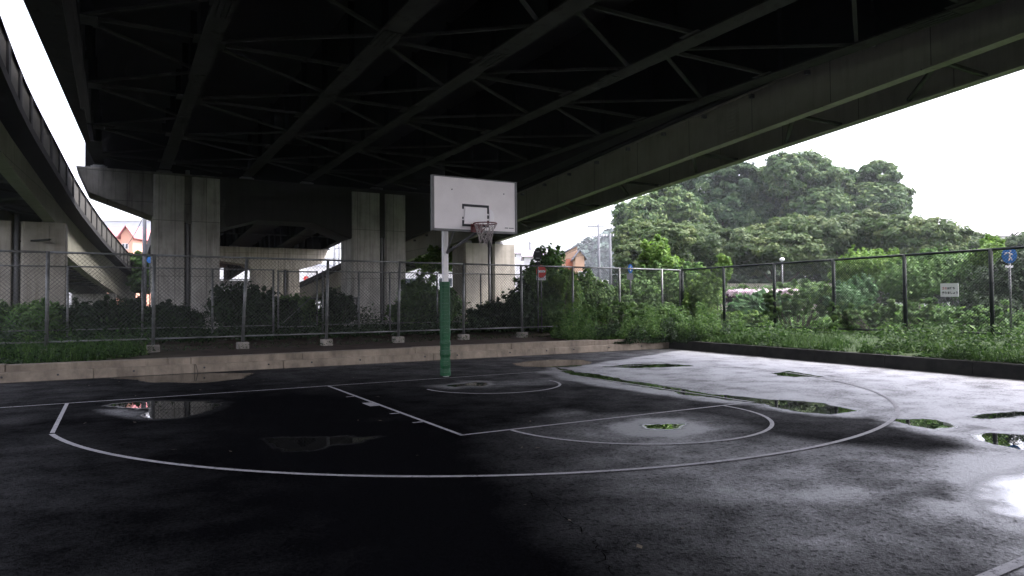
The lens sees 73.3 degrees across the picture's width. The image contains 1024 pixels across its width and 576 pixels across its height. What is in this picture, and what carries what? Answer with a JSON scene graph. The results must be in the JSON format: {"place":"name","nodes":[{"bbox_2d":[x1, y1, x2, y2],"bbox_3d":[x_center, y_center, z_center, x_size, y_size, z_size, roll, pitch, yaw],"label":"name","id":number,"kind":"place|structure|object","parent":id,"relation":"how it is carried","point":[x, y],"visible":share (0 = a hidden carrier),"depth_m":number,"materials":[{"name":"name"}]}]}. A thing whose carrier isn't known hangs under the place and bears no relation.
{"place":"outdoors","nodes":[
{"label":"outdoors","id":0,"kind":"place"},
{"bbox_2d":[0,348,1023,575],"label":"court asphalt","id":1,"kind":"structure","parent":0,"point":[930,482],"depth_m":6.26,"materials":[{"name":"grey asphalt"}]},
{"bbox_2d":[50,403,68,432],"bbox_3d":[-6.322,1.795,9.634,0.050,0.001,2.960,0,-2,-30],"label":"court line","id":2,"kind":"object","parent":1,"relation":"on","point":[57,422],"visible":1,"depth_m":9.35,"materials":[{"name":"paint"}]},
{"bbox_2d":[0,342,668,382],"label":"kerb","id":3,"kind":"structure","parent":1,"relation":"on","point":[47,375],"depth_m":16.81,"materials":[{"name":"concrete"}]},
{"bbox_2d":[0,339,646,372],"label":"kerb","id":4,"kind":"structure","parent":3,"relation":"on","point":[227,358],"depth_m":16.96,"materials":[{"name":"concrete"}]},
{"bbox_2d":[0,357,753,407],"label":"court line","id":5,"kind":"object","parent":1,"relation":"on","point":[345,384],"visible":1,"depth_m":12.98,"materials":[{"name":"paint"}]},
{"bbox_2d":[328,386,462,434],"bbox_3d":[-2.026,1.779,10.491,0.050,0.001,5.770,0,-2,-30],"label":"court line","id":6,"kind":"object","parent":1,"relation":"on","point":[400,412],"visible":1,"depth_m":9.61,"materials":[{"name":"paint"}]},
{"bbox_2d":[430,174,516,376],"bbox_3d":[-0.907,-0.169,13.827,1.728,4.047,1.450,-1,-1,17],"label":"basketball hoop","id":7,"kind":"object","parent":1,"relation":"on","point":[474,206],"visible":1,"depth_m":13.86,"materials":[{"name":"white paint"}]},
{"bbox_2d":[49,368,899,476],"bbox_3d":[1.639,1.729,9.676,13.453,0.001,5.884,0,-2,-35],"label":"court line","id":8,"kind":"object","parent":1,"relation":"on","point":[896,413],"visible":1,"depth_m":6.55,"materials":[{"name":"paint"}]},
{"bbox_2d":[427,380,560,393],"bbox_3d":[-0.064,1.808,12.434,2.650,0.001,1.326,0,-2,-30],"label":"court line","id":9,"kind":"object","parent":1,"relation":"on","point":[512,392],"visible":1,"depth_m":12.01,"materials":[{"name":"paint"}]},
{"bbox_2d":[445,444,614,575],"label":"asphalt crack","id":10,"kind":"object","parent":1,"relation":"on","point":[560,514],"visible":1,"depth_m":4.78,"materials":[{"name":"black asphalt"}]},
{"bbox_2d":[83,357,1016,547],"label":"litter","id":11,"kind":"object","parent":1,"relation":"on","point":[639,546],"visible":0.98,"depth_m":6.58,"materials":[{"name":"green plant"}]},
{"bbox_2d":[463,402,750,434],"bbox_3d":[1.538,1.719,9.217,4.950,0.001,0.050,0,-2,-30],"label":"court line","id":12,"kind":"object","parent":1,"relation":"on","point":[601,419],"visible":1,"depth_m":8.98,"materials":[{"name":"paint"}]},
{"bbox_2d":[511,406,773,443],"bbox_3d":[2.009,1.696,8.402,3.650,0.001,1.826,0,-2,-30],"label":"court line","id":13,"kind":"object","parent":1,"relation":"on","point":[771,421],"visible":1,"depth_m":7.74,"materials":[{"name":"paint"}]},
{"bbox_2d":[546,371,751,401],"bbox_3d":[2.219,1.800,12.940,0.050,0.001,5.770,0,-2,-30],"label":"court line","id":14,"kind":"object","parent":1,"relation":"on","point":[654,387],"visible":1,"depth_m":12.32,"materials":[{"name":"paint"}]},
{"bbox_2d":[669,340,1023,379],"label":"kerb","id":15,"kind":"structure","parent":1,"relation":"on","point":[988,369],"depth_m":16.05,"materials":[{"name":"grey concrete"}]},
{"bbox_2d":[976,556,1023,575],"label":"court line","id":16,"kind":"object","parent":1,"relation":"on","point":[1007,567],"visible":1,"depth_m":3.88,"materials":[{"name":"paint"}]},
{"bbox_2d":[0,0,1023,303],"label":"sky","id":17,"kind":"structure","parent":0,"point":[961,152],"materials":[{"name":"white"}]},
{"bbox_2d":[2,303,1023,363],"bbox_3d":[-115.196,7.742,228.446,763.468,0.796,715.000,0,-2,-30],"label":"ground","id":18,"kind":"structure","parent":0,"point":[226,350],"depth_m":20.41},
{"bbox_2d":[0,299,21,338],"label":"shrub","id":19,"kind":"object","parent":18,"relation":"on","point":[2,306],"visible":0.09,"depth_m":22.00,"materials":[{"name":"green plant"}]},
{"bbox_2d":[0,214,67,306],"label":"ramp pier","id":20,"kind":"structure","parent":18,"relation":"on","point":[14,233],"depth_m":27.26,"materials":[{"name":"concrete"}]},
{"bbox_2d":[1,297,71,340],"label":"shrub","id":21,"kind":"object","parent":18,"relation":"on","point":[33,315],"visible":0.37,"depth_m":21.50,"materials":[{"name":"green plant"}]},
{"bbox_2d":[0,325,156,363],"bbox_3d":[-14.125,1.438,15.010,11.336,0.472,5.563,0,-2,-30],"label":"grass","id":22,"kind":"structure","parent":18,"relation":"on","point":[50,347],"depth_m":16.02,"materials":[{"name":"green plant"}]},
{"bbox_2d":[58,297,118,336],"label":"shrub","id":23,"kind":"object","parent":18,"relation":"on","point":[87,305],"visible":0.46,"depth_m":22.34,"materials":[{"name":"green plant"}]},
{"bbox_2d":[71,294,116,307],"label":"ramp pier","id":24,"kind":"structure","parent":18,"relation":"on","point":[89,297],"depth_m":46.11,"materials":[{"name":"concrete"}]},
{"bbox_2d":[0,15,135,299],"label":"ramp deck","id":25,"kind":"structure","parent":24,"relation":"on","point":[38,182],"depth_m":25.83,"materials":[{"name":"concrete"}]},
{"bbox_2d":[92,294,157,334],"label":"shrub","id":26,"kind":"object","parent":18,"relation":"on","point":[120,309],"visible":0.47,"depth_m":23.46,"materials":[{"name":"green plant"}]},
{"bbox_2d":[102,219,150,229],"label":"building","id":27,"kind":"structure","parent":18,"relation":"on","point":[121,222],"depth_m":109.99,"materials":[{"name":"white"}]},
{"bbox_2d":[107,225,150,304],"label":"house","id":28,"kind":"structure","parent":18,"relation":"on","point":[124,235],"depth_m":80.52,"materials":[{"name":"white paint"}]},
{"bbox_2d":[0,265,273,339],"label":"chain link fence","id":29,"kind":"object","parent":18,"relation":"on","point":[142,296],"visible":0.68,"depth_m":21.59,"materials":[{"name":"metal"}]},
{"bbox_2d":[125,250,150,298],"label":"street tree","id":30,"kind":"object","parent":18,"relation":"on","point":[139,271],"visible":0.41,"depth_m":51.39,"materials":[{"name":"green plant"}]},
{"bbox_2d":[142,219,146,306],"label":"utility pole","id":31,"kind":"object","parent":18,"relation":"on","point":[144,243],"visible":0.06,"depth_m":44.85,"materials":[{"name":"concrete"}]},
{"bbox_2d":[151,299,204,334],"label":"shrub","id":32,"kind":"object","parent":18,"relation":"on","point":[167,305],"visible":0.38,"depth_m":24.61,"materials":[{"name":"green plant"}]},
{"bbox_2d":[202,279,266,333],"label":"shrub","id":33,"kind":"object","parent":18,"relation":"on","point":[230,303],"visible":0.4,"depth_m":25.30,"materials":[{"name":"green plant"}]},
{"bbox_2d":[220,279,249,289],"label":"guard railing","id":34,"kind":"object","parent":18,"relation":"on","point":[235,282],"visible":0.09,"depth_m":57.97,"materials":[{"name":"metal"}]},
{"bbox_2d":[76,164,430,328],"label":"viaduct pier","id":35,"kind":"structure","parent":18,"relation":"on","point":[186,213],"depth_m":31.27,"materials":[{"name":"concrete"}]},
{"bbox_2d":[23,0,1004,280],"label":"viaduct deck","id":36,"kind":"structure","parent":35,"relation":"on","point":[399,94],"depth_m":20.17,"materials":[{"name":"green paint"}]},
{"bbox_2d":[236,287,302,332],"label":"shrub","id":37,"kind":"object","parent":18,"relation":"on","point":[254,308],"visible":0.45,"depth_m":24.67,"materials":[{"name":"green plant"}]},
{"bbox_2d":[220,245,330,296],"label":"viaduct pier","id":38,"kind":"structure","parent":18,"relation":"on","point":[275,252],"depth_m":54.02,"materials":[{"name":"concrete"}]},
{"bbox_2d":[277,270,317,328],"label":"fence gate","id":39,"kind":"structure","parent":18,"relation":"on","point":[316,290],"depth_m":24.00,"materials":[{"name":"metal"}]},
{"bbox_2d":[280,292,320,328],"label":"shrub","id":40,"kind":"object","parent":18,"relation":"on","point":[310,301],"visible":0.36,"depth_m":28.93,"materials":[{"name":"green plant"}]},
{"bbox_2d":[0,301,623,349],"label":"undergrowth","id":41,"kind":"object","parent":18,"relation":"on","point":[207,332],"visible":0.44,"depth_m":22.61,"materials":[{"name":"green plant"}]},
{"bbox_2d":[306,264,337,307],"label":"building","id":42,"kind":"structure","parent":18,"relation":"on","point":[321,266],"depth_m":119.98,"materials":[{"name":"white paint"}]},
{"bbox_2d":[315,287,357,328],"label":"shrub","id":43,"kind":"object","parent":18,"relation":"on","point":[338,300],"visible":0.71,"depth_m":27.94,"materials":[{"name":"green plant"}]},
{"bbox_2d":[114,332,559,352],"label":"undergrowth","id":44,"kind":"object","parent":18,"relation":"on","point":[376,340],"visible":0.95,"depth_m":19.36,"materials":[{"name":"green plant"}]},
{"bbox_2d":[0,250,680,354],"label":"chain link fence","id":45,"kind":"object","parent":18,"relation":"on","point":[153,318],"visible":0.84,"depth_m":19.98,"materials":[{"name":"metal"}]},
{"bbox_2d":[321,271,523,332],"bbox_3d":[-2.332,0.717,26.992,10.237,2.616,0.092,0,-2,-30],"label":"chain link fence","id":46,"kind":"object","parent":18,"relation":"on","point":[389,292],"visible":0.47,"depth_m":25.82,"materials":[{"name":"metal"}]},
{"bbox_2d":[383,271,461,328],"bbox_3d":[-3.795,0.595,29.951,3.410,2.687,2.410,-1,-2,28],"label":"shrub","id":47,"kind":"object","parent":18,"relation":"on","point":[430,280],"visible":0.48,"depth_m":29.53,"materials":[{"name":"green plant"}]},
{"bbox_2d":[406,269,451,288],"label":"building","id":48,"kind":"structure","parent":18,"relation":"on","point":[440,279],"depth_m":84.95,"materials":[{"name":"grey stone"}]},
{"bbox_2d":[413,245,451,284],"bbox_3d":[-4.162,-0.386,40.077,3.200,4.870,2.246,0,-1,-10],"label":"tree","id":49,"kind":"object","parent":18,"relation":"on","point":[435,255],"visible":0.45,"depth_m":39.57,"materials":[{"name":"green plant"}]},
{"bbox_2d":[452,238,514,322],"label":"ramp pier","id":50,"kind":"structure","parent":18,"relation":"on","point":[468,251],"depth_m":37.46,"materials":[{"name":"concrete"}]},
{"bbox_2d":[299,0,1023,300],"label":"ramp deck","id":51,"kind":"structure","parent":50,"relation":"on","point":[976,47],"depth_m":20.93,"materials":[{"name":"paint"}]},
{"bbox_2d":[466,277,538,332],"bbox_3d":[-0.312,0.693,26.357,2.998,2.262,2.500,-1,-1,14],"label":"shrub","id":52,"kind":"object","parent":18,"relation":"on","point":[501,318],"visible":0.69,"depth_m":25.61,"materials":[{"name":"green plant"}]},
{"bbox_2d":[515,249,523,290],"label":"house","id":53,"kind":"structure","parent":18,"relation":"on","point":[518,256],"depth_m":104.97,"materials":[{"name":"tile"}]},
{"bbox_2d":[521,250,547,270],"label":"house","id":54,"kind":"structure","parent":18,"relation":"on","point":[526,256],"depth_m":90.85,"materials":[{"name":"paint"}]},
{"bbox_2d":[533,249,541,332],"bbox_3d":[0.969,0.093,25.775,0.295,3.149,0.138,0,-1,-19],"label":"round sign","id":55,"kind":"object","parent":18,"relation":"on","point":[537,254],"visible":0.96,"depth_m":25.79,"materials":[{"name":"black metal"}]},
{"bbox_2d":[512,242,565,289],"bbox_3d":[1.231,0.003,28.045,1.949,3.677,2.710,-1,-2,29],"label":"sapling","id":56,"kind":"object","parent":18,"relation":"on","point":[552,257],"visible":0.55,"depth_m":27.77,"materials":[{"name":"green plant"}]},
{"bbox_2d":[536,267,545,331],"bbox_3d":[1.115,0.400,26.111,0.379,2.548,0.090,-1,-1,2],"label":"no entry sign","id":57,"kind":"object","parent":18,"relation":"on","point":[541,274],"visible":0.51,"depth_m":26.09,"materials":[{"name":"red metal"}]},
{"bbox_2d":[523,272,584,332],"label":"shrub","id":58,"kind":"object","parent":18,"relation":"on","point":[549,304],"visible":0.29,"depth_m":26.37,"materials":[{"name":"green plant"}]},
{"bbox_2d":[548,268,582,316],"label":"shrub","id":59,"kind":"object","parent":18,"relation":"on","point":[565,285],"visible":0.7,"depth_m":26.28,"materials":[{"name":"green plant"}]},
{"bbox_2d":[558,244,578,274],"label":"house","id":60,"kind":"structure","parent":18,"relation":"on","point":[570,255],"depth_m":75.00,"materials":[{"name":"orange paint"}]},
{"bbox_2d":[571,250,586,275],"bbox_3d":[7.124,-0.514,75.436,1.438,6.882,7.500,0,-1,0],"label":"house","id":61,"kind":"structure","parent":18,"relation":"on","point":[579,260],"depth_m":71.99,"materials":[{"name":"paint"}]},
{"bbox_2d":[587,223,609,279],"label":"utility pole","id":62,"kind":"object","parent":18,"relation":"on","point":[598,226],"visible":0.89,"depth_m":61.88,"materials":[{"name":"concrete"}]},
{"bbox_2d":[575,266,641,323],"bbox_3d":[3.773,0.470,28.733,3.347,2.740,2.358,0,-1,-14],"label":"shrub","id":63,"kind":"object","parent":18,"relation":"on","point":[600,291],"visible":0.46,"depth_m":28.16,"materials":[{"name":"green plant"}]},
{"bbox_2d":[603,233,613,288],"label":"utility pole","id":64,"kind":"object","parent":18,"relation":"on","point":[610,258],"visible":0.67,"depth_m":55.86,"materials":[{"name":"concrete"}]},
{"bbox_2d":[627,264,632,293],"bbox_3d":[4.940,0.357,28.700,0.254,2.690,0.113,-1,-1,16],"label":"blue sign","id":65,"kind":"object","parent":18,"relation":"on","point":[630,272],"visible":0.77,"depth_m":28.70,"materials":[{"name":"metal"}]},
{"bbox_2d":[574,300,693,329],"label":"shrub","id":66,"kind":"object","parent":18,"relation":"on","point":[628,307],"visible":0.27,"depth_m":24.95,"materials":[{"name":"green plant"}]},
{"bbox_2d":[613,261,672,315],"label":"shrub","id":67,"kind":"object","parent":18,"relation":"on","point":[656,265],"visible":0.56,"depth_m":28.94,"materials":[{"name":"green plant"}]},
{"bbox_2d":[550,301,747,339],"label":"undergrowth","id":68,"kind":"object","parent":18,"relation":"on","point":[566,330],"visible":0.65,"depth_m":23.10,"materials":[{"name":"green plant"}]},
{"bbox_2d":[612,218,698,278],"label":"cherry tree","id":69,"kind":"object","parent":18,"relation":"on","point":[627,238],"visible":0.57,"depth_m":48.30,"materials":[{"name":"green plant"}]},
{"bbox_2d":[587,317,732,343],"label":"undergrowth","id":70,"kind":"object","parent":18,"relation":"on","point":[648,339],"visible":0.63,"depth_m":22.54,"materials":[{"name":"green plant"}]},
{"bbox_2d":[637,234,684,315],"bbox_3d":[6.527,-0.253,30.115,2.187,4.197,1.661,0,-2,-30],"label":"shrub","id":71,"kind":"object","parent":18,"relation":"on","point":[651,254],"visible":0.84,"depth_m":29.75,"materials":[{"name":"green plant"}]},
{"bbox_2d":[609,184,716,257],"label":"evergreen tree","id":72,"kind":"object","parent":18,"relation":"on","point":[674,204],"visible":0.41,"depth_m":74.03,"materials":[{"name":"green plant"}]},
{"bbox_2d":[658,261,702,317],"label":"shrub","id":73,"kind":"object","parent":18,"relation":"on","point":[672,292],"visible":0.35,"depth_m":29.31,"materials":[{"name":"green plant"}]},
{"bbox_2d":[681,253,732,324],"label":"shrub","id":74,"kind":"object","parent":18,"relation":"on","point":[724,260],"visible":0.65,"depth_m":28.15,"materials":[{"name":"green plant"}]},
{"bbox_2d":[677,220,756,281],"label":"cherry tree","id":75,"kind":"object","parent":18,"relation":"on","point":[710,244],"visible":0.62,"depth_m":51.01,"materials":[{"name":"green plant"}]},
{"bbox_2d":[678,162,782,231],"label":"evergreen tree","id":76,"kind":"object","parent":18,"relation":"on","point":[732,197],"visible":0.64,"depth_m":80.80,"materials":[{"name":"green plant"}]},
{"bbox_2d":[451,302,1023,337],"bbox_3d":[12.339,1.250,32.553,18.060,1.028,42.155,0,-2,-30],"label":"undergrowth","id":77,"kind":"object","parent":18,"relation":"on","point":[862,332],"visible":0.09,"depth_m":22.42,"materials":[{"name":"green plant"}]},
{"bbox_2d":[663,278,825,305],"bbox_3d":[12.267,0.719,37.826,11.713,2.546,4.061,0,-1,0],"label":"shrub","id":78,"kind":"object","parent":18,"relation":"on","point":[787,285],"visible":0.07,"depth_m":37.53,"materials":[{"name":"green plant"}]},
{"bbox_2d":[720,310,768,325],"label":"shrub","id":79,"kind":"object","parent":18,"relation":"on","point":[750,320],"visible":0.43,"depth_m":26.65,"materials":[{"name":"green plant"}]},
{"bbox_2d":[726,288,790,322],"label":"broad leaf plant","id":80,"kind":"object","parent":18,"relation":"on","point":[748,303],"visible":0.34,"depth_m":28.19,"materials":[{"name":"green plant"}]},
{"bbox_2d":[721,287,797,303],"bbox_3d":[12.283,0.923,34.117,3.726,1.954,2.474,-1,-2,27],"label":"flower bed","id":81,"kind":"object","parent":18,"relation":"on","point":[730,292],"visible":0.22,"depth_m":33.78,"materials":[{"name":"plant"}]},
{"bbox_2d":[718,284,831,312],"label":"wall","id":82,"kind":"structure","parent":18,"relation":"on","point":[752,285],"depth_m":51.99,"materials":[{"name":"concrete"}]},
{"bbox_2d":[612,259,964,308],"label":"hedge","id":83,"kind":"object","parent":18,"relation":"on","point":[791,274],"visible":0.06,"depth_m":62.94,"materials":[{"name":"green plant"}]},
{"bbox_2d":[738,212,840,283],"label":"cherry tree","id":84,"kind":"object","parent":18,"relation":"on","point":[788,238],"visible":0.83,"depth_m":50.40,"materials":[{"name":"green plant"}]},
{"bbox_2d":[762,281,831,330],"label":"shrub","id":85,"kind":"object","parent":18,"relation":"on","point":[768,300],"visible":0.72,"depth_m":24.60,"materials":[{"name":"green plant"}]},
{"bbox_2d":[756,148,856,217],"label":"evergreen tree","id":86,"kind":"object","parent":18,"relation":"on","point":[808,183],"visible":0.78,"depth_m":78.06,"materials":[{"name":"green plant"}]},
{"bbox_2d":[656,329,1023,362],"bbox_3d":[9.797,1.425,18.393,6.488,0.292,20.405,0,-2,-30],"label":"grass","id":87,"kind":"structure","parent":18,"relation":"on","point":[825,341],"depth_m":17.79,"materials":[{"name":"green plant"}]},
{"bbox_2d":[667,318,1023,363],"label":"undergrowth","id":88,"kind":"object","parent":18,"relation":"on","point":[933,335],"visible":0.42,"depth_m":17.52,"materials":[{"name":"green plant"}]},
{"bbox_2d":[828,166,870,210],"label":"evergreen tree","id":89,"kind":"object","parent":18,"relation":"on","point":[853,172],"visible":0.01,"depth_m":83.54,"materials":[{"name":"green plant"}]},
{"bbox_2d":[808,208,891,274],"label":"cherry tree","id":90,"kind":"object","parent":18,"relation":"on","point":[844,232],"visible":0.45,"depth_m":50.72,"materials":[{"name":"green plant"}]},
{"bbox_2d":[822,273,879,327],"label":"shrub","id":91,"kind":"object","parent":18,"relation":"on","point":[862,284],"visible":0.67,"depth_m":24.58,"materials":[{"name":"green plant"}]},
{"bbox_2d":[681,246,1023,335],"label":"chain link fence","id":92,"kind":"object","parent":18,"relation":"on","point":[991,285],"visible":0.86,"depth_m":21.56,"materials":[{"name":"grey metal"}]},
{"bbox_2d":[940,283,958,296],"bbox_3d":[12.320,0.057,19.378,0.017,0.380,0.481,0,-2,-30],"label":"notice sign","id":93,"kind":"object","parent":92,"relation":"attached to","point":[949,289],"visible":1,"depth_m":19.37,"materials":[{"name":"white"}]},
{"bbox_2d":[827,245,907,308],"bbox_3d":[15.698,-0.078,29.937,3.767,3.692,2.711,-1,-1,4],"label":"shrub","id":94,"kind":"object","parent":18,"relation":"on","point":[873,252],"visible":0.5,"depth_m":29.62,"materials":[{"name":"green plant"}]},
{"bbox_2d":[848,159,916,308],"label":"evergreen tree","id":95,"kind":"object","parent":18,"relation":"on","point":[887,192],"visible":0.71,"depth_m":76.80,"materials":[{"name":"green plant"}]},
{"bbox_2d":[826,297,943,333],"bbox_3d":[12.304,0.964,22.629,4.504,1.344,1.475,0,-1,-3],"label":"shrub","id":96,"kind":"object","parent":18,"relation":"on","point":[835,314],"visible":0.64,"depth_m":22.34,"materials":[{"name":"green plant"}]},
{"bbox_2d":[862,213,974,311],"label":"cherry tree","id":97,"kind":"object","parent":18,"relation":"on","point":[904,234],"visible":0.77,"depth_m":47.57,"materials":[{"name":"green plant"}]},
{"bbox_2d":[873,246,987,309],"bbox_3d":[16.105,0.025,26.279,4.642,3.308,2.767,0,-1,-5],"label":"shrub","id":98,"kind":"object","parent":18,"relation":"on","point":[930,280],"visible":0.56,"depth_m":25.63,"materials":[{"name":"green plant"}]},
{"bbox_2d":[921,299,1023,332],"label":"shrub","id":99,"kind":"object","parent":18,"relation":"on","point":[966,317],"visible":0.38,"depth_m":20.58,"materials":[{"name":"green plant"}]},
{"bbox_2d":[968,234,1004,271],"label":"shrub","id":100,"kind":"object","parent":18,"relation":"on","point":[989,241],"visible":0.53,"depth_m":24.90,"materials":[{"name":"green plant"}]},
{"bbox_2d":[952,249,1023,324],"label":"shrub","id":101,"kind":"object","parent":18,"relation":"on","point":[975,296],"visible":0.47,"depth_m":22.33,"materials":[{"name":"green plant"}]},
{"bbox_2d":[959,231,1023,257],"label":"cherry tree","id":102,"kind":"object","parent":18,"relation":"on","point":[1012,241],"visible":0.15,"depth_m":53.86,"materials":[{"name":"green plant"}]},
{"bbox_2d":[980,230,1021,237],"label":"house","id":103,"kind":"structure","parent":18,"relation":"on","point":[1004,233],"depth_m":102.56,"materials":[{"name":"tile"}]},
{"bbox_2d":[1002,249,1016,331],"bbox_3d":[14.115,0.129,19.491,0.349,2.562,0.121,-1,-1,25],"label":"shared path sign","id":104,"kind":"object","parent":18,"relation":"on","point":[1011,258],"visible":0.7,"depth_m":19.49,"materials":[{"name":"metal"}]},
{"bbox_2d":[567,227,621,280],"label":"wooded hill","id":105,"kind":"structure","parent":0,"point":[591,256],"depth_m":325.09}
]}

